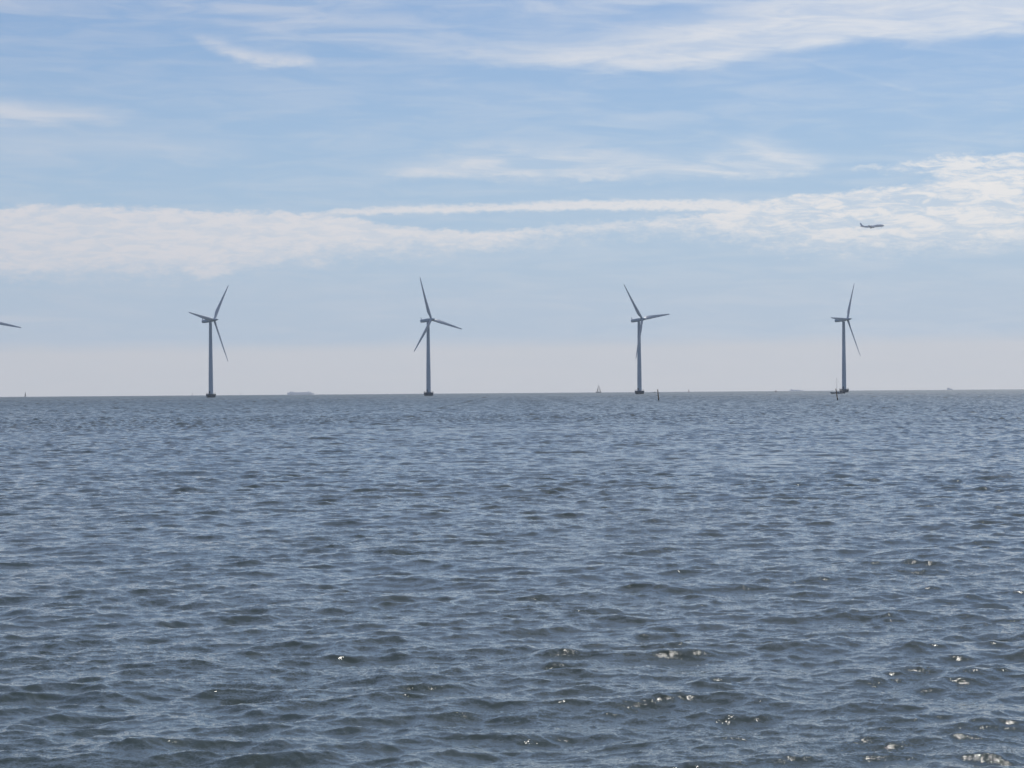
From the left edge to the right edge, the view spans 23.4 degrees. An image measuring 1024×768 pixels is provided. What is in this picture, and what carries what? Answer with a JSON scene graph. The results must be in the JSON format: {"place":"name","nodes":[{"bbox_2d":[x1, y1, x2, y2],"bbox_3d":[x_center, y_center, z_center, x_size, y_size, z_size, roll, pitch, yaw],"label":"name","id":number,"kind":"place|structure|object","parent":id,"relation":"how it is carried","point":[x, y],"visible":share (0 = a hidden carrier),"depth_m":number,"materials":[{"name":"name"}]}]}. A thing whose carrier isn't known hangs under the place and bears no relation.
{"place":"outdoors","nodes":[
{"label":"outdoors","id":0,"kind":"place"},
{"bbox_2d":[0,389,1023,767],"bbox_3d":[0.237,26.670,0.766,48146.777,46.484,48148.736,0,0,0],"label":"water","id":1,"kind":"structure","parent":0,"point":[770,579],"depth_m":49.50,"materials":[{"name":"blue liquid"}]},
{"bbox_2d":[0,322,20,327],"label":"wind turbine","id":2,"kind":"object","parent":1,"relation":"in","point":[4,324],"visible":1,"depth_m":2071.12,"materials":[{"name":"metal"}]},
{"bbox_2d":[189,285,228,397],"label":"wind turbine","id":3,"kind":"object","parent":1,"relation":"in","point":[209,320],"visible":0.96,"depth_m":2079.68,"materials":[{"name":"metal"}]},
{"bbox_2d":[287,391,313,394],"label":"cargo ship","id":4,"kind":"object","parent":1,"relation":"on","point":[299,393],"visible":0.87,"depth_m":20910.88,"materials":[{"name":"paint"}]},
{"bbox_2d":[414,278,460,395],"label":"wind turbine","id":5,"kind":"object","parent":1,"relation":"in","point":[428,392],"visible":0.92,"depth_m":2115.38,"materials":[{"name":"metal"}]},
{"bbox_2d":[624,285,669,393],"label":"wind turbine","id":6,"kind":"object","parent":1,"relation":"in","point":[639,376],"visible":0.94,"depth_m":2155.55,"materials":[{"name":"metal"}]},
{"bbox_2d":[831,286,859,391],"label":"wind turbine","id":7,"kind":"object","parent":1,"relation":"in","point":[842,320],"visible":0.96,"depth_m":2199.69,"materials":[{"name":"metal"}]},
{"bbox_2d":[0,0,1023,396],"label":"sky","id":8,"kind":"structure","parent":0,"point":[721,163],"materials":[{"name":"blue"}]},
{"bbox_2d":[860,223,883,227],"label":"airliner","id":9,"kind":"object","parent":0,"point":[876,225],"visible":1,"depth_m":7295.70,"materials":[{"name":"paint"}]}
]}

